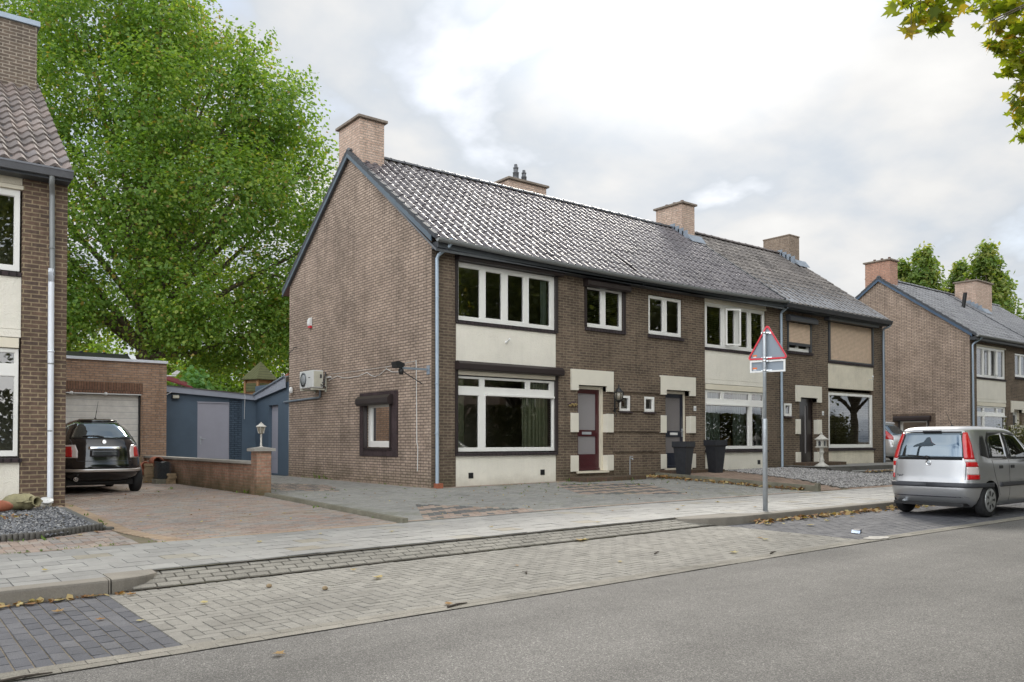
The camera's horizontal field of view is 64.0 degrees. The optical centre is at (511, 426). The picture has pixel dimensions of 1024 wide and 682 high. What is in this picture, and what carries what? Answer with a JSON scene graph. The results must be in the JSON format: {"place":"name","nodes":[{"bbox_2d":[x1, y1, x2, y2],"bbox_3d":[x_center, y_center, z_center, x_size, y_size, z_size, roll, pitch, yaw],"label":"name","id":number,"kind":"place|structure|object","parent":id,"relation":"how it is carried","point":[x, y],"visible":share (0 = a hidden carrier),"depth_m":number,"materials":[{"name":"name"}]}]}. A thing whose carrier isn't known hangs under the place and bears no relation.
{"place":"outdoors","nodes":[
{"label":"outdoors","id":0,"kind":"place"},
{"bbox_2d":[0,595,179,672],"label":"dark parking pavers","id":1,"kind":"object","parent":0,"point":[35,652],"visible":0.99,"depth_m":5.67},
{"bbox_2d":[0,480,151,606],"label":"leaf litter","id":2,"kind":"object","parent":1,"relation":"on","point":[41,599],"visible":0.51,"depth_m":6.85,"materials":[{"name":"brown plant"}]},
{"bbox_2d":[271,475,428,495],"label":"forecourt pavers","id":3,"kind":"object","parent":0,"point":[354,487],"visible":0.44,"depth_m":18.55,"materials":[{"name":"grey concrete"}]},
{"bbox_2d":[271,483,338,491],"bbox_3d":[-4.796,1.381,18.630,1.374,0.024,3.969,0,-1,-21],"label":"forecourt inlay","id":4,"kind":"object","parent":3,"relation":"on","point":[284,485],"visible":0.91,"depth_m":18.29,"materials":[{"name":"concrete"}]},
{"bbox_2d":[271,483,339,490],"bbox_3d":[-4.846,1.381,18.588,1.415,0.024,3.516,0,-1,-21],"label":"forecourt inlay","id":5,"kind":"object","parent":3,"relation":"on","point":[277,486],"visible":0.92,"depth_m":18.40,"materials":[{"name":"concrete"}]},
{"bbox_2d":[12,519,713,591],"bbox_3d":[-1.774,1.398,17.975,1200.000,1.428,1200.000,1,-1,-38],"label":"ground","id":6,"kind":"structure","parent":0,"point":[392,561],"depth_m":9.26,"materials":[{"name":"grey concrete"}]},
{"bbox_2d":[0,11,73,506],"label":"terraced house","id":7,"kind":"structure","parent":6,"relation":"on","point":[36,175],"depth_m":13.41,"materials":[{"name":"brick"}]},
{"bbox_2d":[0,348,18,455],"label":"window","id":8,"kind":"structure","parent":7,"relation":"in","point":[6,369],"depth_m":13.19,"materials":[{"name":"white glass"}]},
{"bbox_2d":[0,187,19,271],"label":"window","id":9,"kind":"structure","parent":7,"relation":"in","point":[3,191],"depth_m":13.24,"materials":[{"name":"white glass"}]},
{"bbox_2d":[0,577,107,605],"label":"kerb","id":10,"kind":"structure","parent":6,"relation":"on","point":[11,595],"depth_m":6.87,"materials":[{"name":"concrete"}]},
{"bbox_2d":[66,332,126,353],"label":"garden tree","id":11,"kind":"object","parent":6,"relation":"on","point":[110,351],"visible":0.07,"depth_m":53.69,"materials":[{"name":"green plant"}]},
{"bbox_2d":[66,355,167,478],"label":"garage","id":12,"kind":"structure","parent":6,"relation":"on","point":[133,402],"depth_m":22.50,"materials":[{"name":"brick"}]},
{"bbox_2d":[66,394,137,447],"bbox_3d":[-11.442,0.253,21.959,2.640,2.220,0.050,1,-1,-38],"label":"garage door","id":13,"kind":"structure","parent":12,"relation":"in","point":[123,409],"depth_m":22.27,"materials":[{"name":"white metal"}]},
{"bbox_2d":[103,569,157,593],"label":"kerb","id":14,"kind":"structure","parent":6,"relation":"on","point":[123,581],"depth_m":7.31,"materials":[{"name":"concrete"}]},
{"bbox_2d":[0,0,338,392],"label":"plane tree","id":15,"kind":"object","parent":6,"relation":"on","point":[154,233],"visible":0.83,"depth_m":32.26,"materials":[{"name":"green plant"}]},
{"bbox_2d":[171,364,226,390],"bbox_3d":[-10.765,-0.180,27.511,2.303,3.805,1.764,1,-1,-38],"label":"garden shrub","id":16,"kind":"object","parent":6,"relation":"on","point":[193,380],"visible":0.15,"depth_m":27.55,"materials":[{"name":"green plant"}]},
{"bbox_2d":[165,344,244,392],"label":"garden tree","id":17,"kind":"object","parent":6,"relation":"on","point":[238,389],"visible":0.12,"depth_m":48.77,"materials":[{"name":"green plant"}]},
{"bbox_2d":[144,447,275,495],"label":"garden wall","id":18,"kind":"structure","parent":6,"relation":"on","point":[253,475],"depth_m":17.45,"materials":[{"name":"brick"}]},
{"bbox_2d":[166,373,288,475],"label":"blue shed","id":19,"kind":"structure","parent":6,"relation":"on","point":[206,423],"depth_m":25.29,"materials":[{"name":"paint"}]},
{"bbox_2d":[167,370,192,387],"bbox_3d":[-11.218,-0.206,26.563,1.450,3.420,0.962,1,-1,-38],"label":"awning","id":20,"kind":"object","parent":19,"relation":"attached to","point":[176,380],"visible":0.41,"depth_m":26.56,"materials":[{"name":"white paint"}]},
{"bbox_2d":[198,403,228,458],"bbox_3d":[-9.269,0.374,25.438,0.930,2.180,0.120,1,-1,-38],"label":"door","id":21,"kind":"structure","parent":19,"relation":"in","point":[212,417],"depth_m":25.45,"materials":[{"name":"metal"}]},
{"bbox_2d":[272,405,277,472],"bbox_3d":[-7.219,0.394,25.148,0.055,2.090,0.740,1,-1,-38],"label":"door","id":22,"kind":"structure","parent":19,"relation":"in","point":[274,407],"depth_m":25.22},
{"bbox_2d":[241,361,276,393],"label":"play house","id":23,"kind":"structure","parent":6,"relation":"on","point":[259,374],"depth_m":29.18,"materials":[{"name":"green wood"}]},
{"bbox_2d":[246,336,288,378],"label":"garden tree","id":24,"kind":"object","parent":6,"relation":"on","point":[284,369],"visible":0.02,"depth_m":52.15,"materials":[{"name":"green plant"}]},
{"bbox_2d":[3,477,848,552],"bbox_3d":[6.089,1.389,20.906,44.000,0.487,5.100,1,-1,-38],"label":"drive bed","id":25,"kind":"object","parent":6,"relation":"on","point":[141,540],"visible":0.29,"depth_m":10.24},
{"bbox_2d":[0,506,91,539],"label":"gravel bed","id":26,"kind":"object","parent":25,"relation":"on","point":[18,525],"visible":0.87,"depth_m":11.30,"materials":[{"name":"grey gravel"}]},
{"bbox_2d":[2,494,32,509],"bbox_3d":[-7.614,1.158,12.590,0.472,0.247,0.304,-4,-1,2],"label":"amphora","id":27,"kind":"object","parent":26,"relation":"on","point":[16,500],"visible":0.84,"depth_m":12.51,"materials":[{"name":"ceramic"}]},
{"bbox_2d":[20,493,42,509],"bbox_3d":[-7.523,1.168,12.678,0.504,0.264,0.325,-3,-2,22],"label":"amphora","id":28,"kind":"object","parent":26,"relation":"on","point":[33,501],"visible":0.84,"depth_m":12.60,"materials":[{"name":"ceramic"}]},
{"bbox_2d":[1,523,113,541],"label":"palisade edging","id":29,"kind":"object","parent":25,"relation":"on","point":[71,530],"visible":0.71,"depth_m":10.12,"materials":[{"name":"concrete"}]},
{"bbox_2d":[0,530,140,554],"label":"drive pavers","id":30,"kind":"object","parent":25,"relation":"on","point":[85,538],"visible":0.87,"depth_m":9.62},
{"bbox_2d":[65,479,396,540],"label":"drive pavers","id":31,"kind":"object","parent":25,"relation":"on","point":[218,515],"visible":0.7,"depth_m":12.98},
{"bbox_2d":[65,405,141,490],"bbox_3d":[-9.396,0.448,18.117,1.896,1.912,3.699,1,-1,-38],"label":"parked car","id":32,"kind":"object","parent":31,"relation":"on","point":[105,452],"visible":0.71,"depth_m":16.80,"materials":[{"name":"black paint"}]},
{"bbox_2d":[65,503,181,539],"bbox_3d":[-6.707,1.371,12.828,0.452,0.118,7.881,1,-1,-40],"label":"drive border","id":33,"kind":"object","parent":31,"relation":"on","point":[117,527],"visible":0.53,"depth_m":10.99,"materials":[{"name":"grey concrete"}]},
{"bbox_2d":[143,464,153,482],"bbox_3d":[-9.201,1.189,20.745,0.243,0.486,0.140,1,-1,-38],"label":"brick stack","id":34,"kind":"object","parent":31,"relation":"on","point":[148,473],"visible":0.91,"depth_m":20.70,"materials":[{"name":"brick"}]},
{"bbox_2d":[152,461,170,483],"bbox_3d":[-8.772,1.169,20.522,0.380,0.578,0.423,1,-1,-38],"label":"tile stack","id":35,"kind":"object","parent":31,"relation":"on","point":[162,469],"visible":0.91,"depth_m":20.43,"materials":[{"name":"stone"}]},
{"bbox_2d":[157,523,393,541],"bbox_3d":[-2.924,1.379,10.715,3.245,0.036,0.090,1,-1,-38],"label":"drive border","id":36,"kind":"object","parent":25,"relation":"on","point":[276,532],"visible":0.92,"depth_m":10.60,"materials":[{"name":"concrete"}]},
{"bbox_2d":[265,493,407,522],"bbox_3d":[-3.127,1.355,13.755,0.090,0.220,5.214,1,-1,-38],"label":"concrete edging","id":37,"kind":"object","parent":25,"relation":"on","point":[397,519],"visible":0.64,"depth_m":13.19,"materials":[{"name":"grey concrete"}]},
{"bbox_2d":[3,472,669,553],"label":"weeds","id":38,"kind":"object","parent":25,"relation":"on","point":[44,538],"visible":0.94,"depth_m":16.48,"materials":[{"name":"plant"}]},
{"bbox_2d":[290,476,812,520],"bbox_3d":[-1.306,1.429,20.138,10.595,0.205,12.760,1,-1,-38],"label":"forecourt border","id":39,"kind":"object","parent":25,"relation":"on","point":[540,510],"visible":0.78,"depth_m":16.39,"materials":[{"name":"grey concrete"}]},
{"bbox_2d":[568,475,645,481],"bbox_3d":[2.446,1.399,20.859,2.200,0.250,0.590,1,-1,-38],"label":"door step","id":40,"kind":"object","parent":25,"relation":"on","point":[604,478],"depth_m":20.52,"materials":[{"name":"brick"}]},
{"bbox_2d":[408,491,817,521],"bbox_3d":[2.648,1.422,15.074,10.595,0.047,0.080,1,-1,-38],"label":"forecourt border","id":41,"kind":"object","parent":25,"relation":"on","point":[589,507],"visible":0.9,"depth_m":13.85,"materials":[{"name":"grey concrete"}]},
{"bbox_2d":[655,472,820,491],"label":"concrete kerb","id":42,"kind":"structure","parent":25,"relation":"on","point":[816,487],"depth_m":19.79,"materials":[{"name":"grey concrete"}]},
{"bbox_2d":[728,467,892,487],"bbox_3d":[8.268,1.376,22.546,4.608,0.347,4.522,1,-1,-38],"label":"gravel bed","id":43,"kind":"object","parent":25,"relation":"on","point":[838,478],"visible":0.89,"depth_m":22.12,"materials":[{"name":"grey gravel"}]},
{"bbox_2d":[794,461,845,467],"bbox_3d":[10.110,1.294,26.848,2.150,0.250,0.590,1,-1,-38],"label":"door step","id":44,"kind":"object","parent":25,"relation":"on","point":[800,464],"depth_m":26.31,"materials":[{"name":"concrete"}]},
{"bbox_2d":[796,465,892,472],"bbox_3d":[11.750,1.438,26.939,6.250,0.345,2.480,1,-1,-38],"label":"garden step","id":45,"kind":"object","parent":25,"relation":"on","point":[851,468],"visible":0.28,"depth_m":25.35,"materials":[{"name":"concrete"}]},
{"bbox_2d":[282,113,647,487],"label":"terraced house","id":46,"kind":"structure","parent":6,"relation":"on","point":[442,273],"depth_m":20.55,"materials":[{"name":"brick"}]},
{"bbox_2d":[300,370,326,392],"bbox_3d":[-5.396,-1.216,22.290,0.445,0.570,0.972,1,-1,-38],"label":"ac unit","id":47,"kind":"object","parent":46,"relation":"attached to","point":[312,380],"visible":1,"depth_m":22.04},
{"bbox_2d":[368,404,388,446],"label":"window","id":48,"kind":"structure","parent":46,"relation":"in","point":[378,415],"depth_m":20.07,"materials":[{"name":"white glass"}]},
{"bbox_2d":[391,361,429,383],"bbox_3d":[-2.243,-1.171,17.895,0.882,0.444,0.321,1,-1,-41],"label":"security light","id":49,"kind":"object","parent":46,"relation":"attached to","point":[399,365],"visible":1,"depth_m":17.66,"materials":[{"name":"metal"}]},
{"bbox_2d":[458,378,463,447],"bbox_3d":[-1.238,-0.334,18.700,0.300,1.700,0.087,1,-1,-38],"label":"curtain","id":50,"kind":"object","parent":46,"relation":"hanging from","point":[460,418],"visible":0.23,"depth_m":18.73,"materials":[{"name":"fabric"}]},
{"bbox_2d":[458,262,553,329],"bbox_3d":[-0.132,-3.054,19.436,2.930,1.315,0.070,1,-1,-38],"label":"window","id":51,"kind":"structure","parent":46,"relation":"in","point":[504,273],"depth_m":19.38,"materials":[{"name":"white plastic"}]},
{"bbox_2d":[458,376,554,451],"bbox_3d":[-0.109,-0.277,19.358,2.930,1.730,0.145,1,-1,-38],"label":"window","id":52,"kind":"structure","parent":46,"relation":"in","point":[481,391],"depth_m":19.18,"materials":[{"name":"white plastic"}]},
{"bbox_2d":[522,382,546,447],"bbox_3d":[0.551,-0.309,20.097,0.800,1.700,0.087,1,-1,-38],"label":"curtain","id":53,"kind":"object","parent":46,"relation":"hanging from","point":[534,422],"visible":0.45,"depth_m":20.09,"materials":[{"name":"fabric"}]},
{"bbox_2d":[540,281,545,324],"bbox_3d":[0.777,-3.006,20.310,0.200,1.200,0.079,1,-1,-38],"label":"curtain","id":54,"kind":"object","parent":46,"relation":"hanging from","point":[542,302],"visible":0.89,"depth_m":20.30,"materials":[{"name":"fabric"}]},
{"bbox_2d":[578,389,599,470],"bbox_3d":[1.932,0.091,21.117,0.840,2.085,0.085,1,-1,-38],"label":"door","id":55,"kind":"structure","parent":46,"relation":"in","point":[588,400],"depth_m":21.17,"materials":[{"name":"red paint"}]},
{"bbox_2d":[587,287,621,330],"bbox_3d":[2.369,-3.077,21.409,1.340,1.060,0.070,1,-1,-38],"label":"window","id":56,"kind":"structure","parent":46,"relation":"in","point":[602,308],"depth_m":21.40,"materials":[{"name":"white plastic"}]},
{"bbox_2d":[614,384,623,415],"bbox_3d":[2.731,-0.667,21.261,0.260,0.845,0.375,1,-1,-38],"label":"wall lantern","id":57,"kind":"object","parent":46,"relation":"attached to","point":[618,395],"depth_m":21.17,"materials":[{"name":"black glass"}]},
{"bbox_2d":[493,164,789,476],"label":"terraced house","id":58,"kind":"structure","parent":6,"relation":"on","point":[683,366],"depth_m":24.14,"materials":[{"name":"brick"}]},
{"bbox_2d":[648,295,680,337],"bbox_3d":[4.231,-3.052,22.826,1.340,1.060,0.070,1,-1,-38],"label":"window","id":59,"kind":"structure","parent":58,"relation":"in","point":[663,332],"depth_m":22.80,"materials":[{"name":"white plastic"}]},
{"bbox_2d":[665,394,683,467],"bbox_3d":[4.555,0.127,23.151,0.840,2.085,0.109,1,-1,-38],"label":"door","id":60,"kind":"structure","parent":58,"relation":"in","point":[673,402],"depth_m":23.18,"materials":[{"name":"blue paint"}]},
{"bbox_2d":[706,392,719,439],"bbox_3d":[5.857,-0.212,24.253,0.880,1.650,0.087,1,-1,-38],"label":"curtain","id":61,"kind":"object","parent":58,"relation":"hanging from","point":[712,422],"visible":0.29,"depth_m":24.34,"materials":[{"name":"white fabric"}]},
{"bbox_2d":[705,390,762,448],"bbox_3d":[6.755,-0.184,24.719,2.930,1.730,0.145,1,-1,-38],"label":"window","id":62,"kind":"structure","parent":58,"relation":"in","point":[749,403],"depth_m":24.91,"materials":[{"name":"white plastic"}]},
{"bbox_2d":[705,302,763,351],"bbox_3d":[6.811,-2.962,24.695,2.930,1.315,0.328,1,-1,-38],"label":"window","id":63,"kind":"structure","parent":58,"relation":"in","point":[724,344],"depth_m":24.58,"materials":[{"name":"white plastic"}]},
{"bbox_2d":[732,394,746,445],"bbox_3d":[7.011,-0.196,25.154,0.750,1.650,0.087,1,-1,-38],"label":"curtain","id":64,"kind":"object","parent":58,"relation":"hanging from","point":[739,421],"visible":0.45,"depth_m":25.11,"materials":[{"name":"white fabric"}]},
{"bbox_2d":[755,395,760,445],"bbox_3d":[7.701,-0.187,25.693,0.200,1.650,0.087,1,-1,-38],"label":"curtain","id":65,"kind":"object","parent":58,"relation":"hanging from","point":[757,428],"visible":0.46,"depth_m":25.66,"materials":[{"name":"fabric"}]},
{"bbox_2d":[674,513,760,529],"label":"kerb","id":66,"kind":"structure","parent":6,"relation":"on","point":[723,519],"depth_m":12.35,"materials":[{"name":"concrete"}]},
{"bbox_2d":[753,510,796,521],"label":"kerb","id":67,"kind":"structure","parent":6,"relation":"on","point":[774,515],"depth_m":13.03,"materials":[{"name":"concrete"}]},
{"bbox_2d":[695,231,892,466],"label":"terraced house","id":68,"kind":"structure","parent":6,"relation":"on","point":[833,341],"depth_m":28.24,"materials":[{"name":"brick"}]},
{"bbox_2d":[800,399,811,461],"bbox_3d":[9.658,0.161,27.137,0.990,2.155,0.109,1,-1,-38],"label":"door","id":69,"kind":"structure","parent":68,"relation":"in","point":[805,404],"depth_m":27.27,"materials":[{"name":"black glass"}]},
{"bbox_2d":[830,397,864,441],"bbox_3d":[11.651,-0.207,28.719,2.750,1.600,0.042,1,-1,-38],"label":"venetian blind","id":70,"kind":"object","parent":68,"relation":"hanging from","point":[846,422],"visible":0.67,"depth_m":28.80,"materials":[{"name":"grey plastic"}]},
{"bbox_2d":[828,392,872,447],"bbox_3d":[11.855,-0.193,28.750,2.930,1.890,0.070,1,-1,-38],"label":"window","id":71,"kind":"structure","parent":68,"relation":"in","point":[870,444],"depth_m":28.89,"materials":[{"name":"white plastic"}]},
{"bbox_2d":[792,507,830,517],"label":"kerb","id":72,"kind":"structure","parent":6,"relation":"on","point":[811,511],"depth_m":13.64,"materials":[{"name":"concrete"}]},
{"bbox_2d":[825,504,861,514],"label":"kerb","id":73,"kind":"structure","parent":6,"relation":"on","point":[849,507],"depth_m":14.25,"materials":[{"name":"concrete"}]},
{"bbox_2d":[858,501,889,510],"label":"kerb","id":74,"kind":"structure","parent":6,"relation":"on","point":[879,504],"depth_m":14.88,"materials":[{"name":"concrete"}]},
{"bbox_2d":[897,257,914,281],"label":"conifer","id":75,"kind":"object","parent":6,"relation":"on","point":[903,265],"visible":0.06,"depth_m":62.81,"materials":[{"name":"green plant"}]},
{"bbox_2d":[901,241,950,291],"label":"conifer","id":76,"kind":"object","parent":6,"relation":"on","point":[926,273],"visible":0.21,"depth_m":61.55,"materials":[{"name":"green plant"}]},
{"bbox_2d":[855,257,1023,440],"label":"terraced house","id":77,"kind":"structure","parent":6,"relation":"on","point":[933,344],"depth_m":36.36,"materials":[{"name":"brick"}]},
{"bbox_2d":[976,346,1004,379],"bbox_3d":[20.989,-2.769,35.767,2.930,1.315,0.328,1,-1,-38],"label":"window","id":78,"kind":"structure","parent":77,"relation":"in","point":[995,351],"depth_m":35.79,"materials":[{"name":"white plastic"}]},
{"bbox_2d":[977,406,1005,428],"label":"window","id":79,"kind":"structure","parent":77,"relation":"in","point":[982,414],"depth_m":35.71,"materials":[{"name":"white plastic"}]},
{"bbox_2d":[941,257,969,293],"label":"conifer","id":80,"kind":"object","parent":6,"relation":"on","point":[959,268],"visible":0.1,"depth_m":63.85,"materials":[{"name":"green plant"}]},
{"bbox_2d":[944,278,1023,428],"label":"terraced house","id":81,"kind":"structure","parent":6,"relation":"on","point":[979,295],"depth_m":41.42,"materials":[{"name":"brick"}]},
{"bbox_2d":[960,238,1021,312],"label":"conifer","id":82,"kind":"object","parent":6,"relation":"on","point":[983,266],"visible":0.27,"depth_m":60.49,"materials":[{"name":"green plant"}]},
{"bbox_2d":[992,296,1023,319],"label":"tree","id":83,"kind":"object","parent":6,"relation":"on","point":[1019,310],"visible":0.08,"depth_m":58.90,"materials":[{"name":"green plant"}]},
{"bbox_2d":[0,486,894,584],"bbox_3d":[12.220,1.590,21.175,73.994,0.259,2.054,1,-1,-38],"label":"pavement slabs","id":84,"kind":"structure","parent":0,"point":[114,559],"depth_m":10.02,"materials":[{"name":"grey concrete"}]},
{"bbox_2d":[0,498,894,587],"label":"pavement slabs","id":85,"kind":"structure","parent":0,"point":[101,575],"depth_m":13.02,"materials":[{"name":"grey concrete"}]},
{"bbox_2d":[748,326,786,510],"bbox_3d":[4.173,-0.127,13.395,0.630,3.048,0.101,-1,-1,35],"label":"traffic sign","id":86,"kind":"object","parent":85,"relation":"on","point":[767,346],"visible":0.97,"depth_m":13.39,"materials":[{"name":"metal"}]},
{"bbox_2d":[0,516,1023,681],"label":"road edge strip","id":87,"kind":"object","parent":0,"point":[96,662],"visible":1,"depth_m":6.19,"materials":[{"name":"grey concrete"}]},
{"bbox_2d":[1,0,1023,383],"label":"sky","id":88,"kind":"structure","parent":0,"point":[817,122],"materials":[{"name":"white"}]},
{"bbox_2d":[8,519,1022,681],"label":"parking lane bed","id":89,"kind":"object","parent":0,"point":[419,614],"visible":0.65,"depth_m":6.13,"materials":[{"name":"grey concrete"}]},
{"bbox_2d":[108,525,857,644],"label":"grey parking pavers","id":90,"kind":"object","parent":89,"relation":"on","point":[236,608],"visible":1,"depth_m":7.64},
{"bbox_2d":[728,502,1023,539],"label":"dark parking pavers","id":91,"kind":"object","parent":89,"relation":"on","point":[883,522],"visible":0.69,"depth_m":12.80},
{"bbox_2d":[753,505,948,523],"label":"leaf litter","id":92,"kind":"object","parent":91,"relation":"on","point":[825,514],"visible":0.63,"depth_m":13.66,"materials":[{"name":"brown plant"}]},
{"bbox_2d":[891,413,1023,516],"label":"parked car","id":93,"kind":"object","parent":91,"relation":"on","point":[979,470],"visible":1,"depth_m":13.67,"materials":[{"name":"silver metal"}]},
{"bbox_2d":[13,519,1023,681],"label":"road","id":94,"kind":"structure","parent":0,"point":[945,606],"depth_m":5.58,"materials":[{"name":"grey asphalt"}]},
{"bbox_2d":[0,672,52,681],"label":"strip","id":95,"kind":"object","parent":94,"relation":"on","point":[16,677],"visible":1,"depth_m":4.59,"materials":[{"name":"grey concrete"}]},
{"bbox_2d":[291,477,803,520],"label":"forecourt pavers","id":96,"kind":"object","parent":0,"point":[533,498],"visible":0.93,"depth_m":16.07,"materials":[{"name":"grey concrete"}]},
{"bbox_2d":[416,504,518,518],"bbox_3d":[-0.672,1.378,13.405,1.675,0.057,2.200,0,-1,-10],"label":"forecourt inlay","id":97,"kind":"object","parent":96,"relation":"on","point":[455,512],"visible":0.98,"depth_m":13.42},
{"bbox_2d":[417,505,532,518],"bbox_3d":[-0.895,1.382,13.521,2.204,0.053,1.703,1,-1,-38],"label":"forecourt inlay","id":98,"kind":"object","parent":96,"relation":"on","point":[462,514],"visible":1,"depth_m":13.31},
{"bbox_2d":[558,483,685,493],"bbox_3d":[2.300,1.393,18.299,2.305,0.101,2.830,0,-1,-10],"label":"forecourt inlay","id":99,"kind":"object","parent":96,"relation":"on","point":[591,485],"visible":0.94,"depth_m":18.08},
{"bbox_2d":[646,469,892,489],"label":"leaf litter","id":100,"kind":"object","parent":96,"relation":"on","point":[704,480],"visible":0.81,"depth_m":20.45,"materials":[{"name":"brown plant"}]},
{"bbox_2d":[691,471,840,490],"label":"garden path","id":101,"kind":"structure","parent":0,"point":[739,475],"depth_m":20.99,"materials":[{"name":"grey concrete"}]},
{"bbox_2d":[672,441,694,474],"bbox_3d":[4.549,0.853,21.718,0.446,0.902,0.446,-1,-1,44],"label":"planter","id":102,"kind":"object","parent":101,"relation":"on","point":[683,453],"visible":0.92,"depth_m":21.59,"materials":[{"name":"black plastic"}]},
{"bbox_2d":[703,440,727,472],"bbox_3d":[5.665,0.848,22.806,0.460,0.930,0.460,1,-1,-32],"label":"planter","id":103,"kind":"object","parent":101,"relation":"on","point":[715,452],"visible":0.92,"depth_m":22.68,"materials":[{"name":"black plastic"}]},
{"bbox_2d":[793,463,892,466],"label":"terrace","id":104,"kind":"structure","parent":0,"point":[860,464],"depth_m":27.55,"materials":[{"name":"concrete"}]},
{"bbox_2d":[814,432,828,466],"bbox_3d":[9.637,0.714,25.505,0.432,1.072,0.432,1,-1,-38],"label":"stone lantern","id":105,"kind":"object","parent":104,"relation":"on","point":[821,441],"visible":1,"depth_m":25.43,"materials":[{"name":"stone"}]},
{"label":"side drive","id":106,"kind":"structure","parent":0,"visible":0},
{"bbox_2d":[885,421,902,460],"bbox_3d":[14.403,0.631,34.238,1.800,1.618,4.193,1,-1,-38],"label":"parked car","id":107,"kind":"object","parent":106,"relation":"on","point":[893,432],"visible":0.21,"depth_m":32.45,"materials":[{"name":"white metal"}]},
{"bbox_2d":[998,411,1023,444],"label":"front shrub","id":108,"kind":"object","parent":106,"relation":"on","point":[1021,433],"visible":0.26,"depth_m":29.00,"materials":[{"name":"green plant"}]},
{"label":"opposite pavement","id":109,"kind":"structure","parent":0,"visible":0},
{"bbox_2d":[881,0,1023,143],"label":"street tree","id":110,"kind":"object","parent":109,"relation":"on","point":[1011,43],"visible":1,"depth_m":14.10,"materials":[{"name":"green plant"}]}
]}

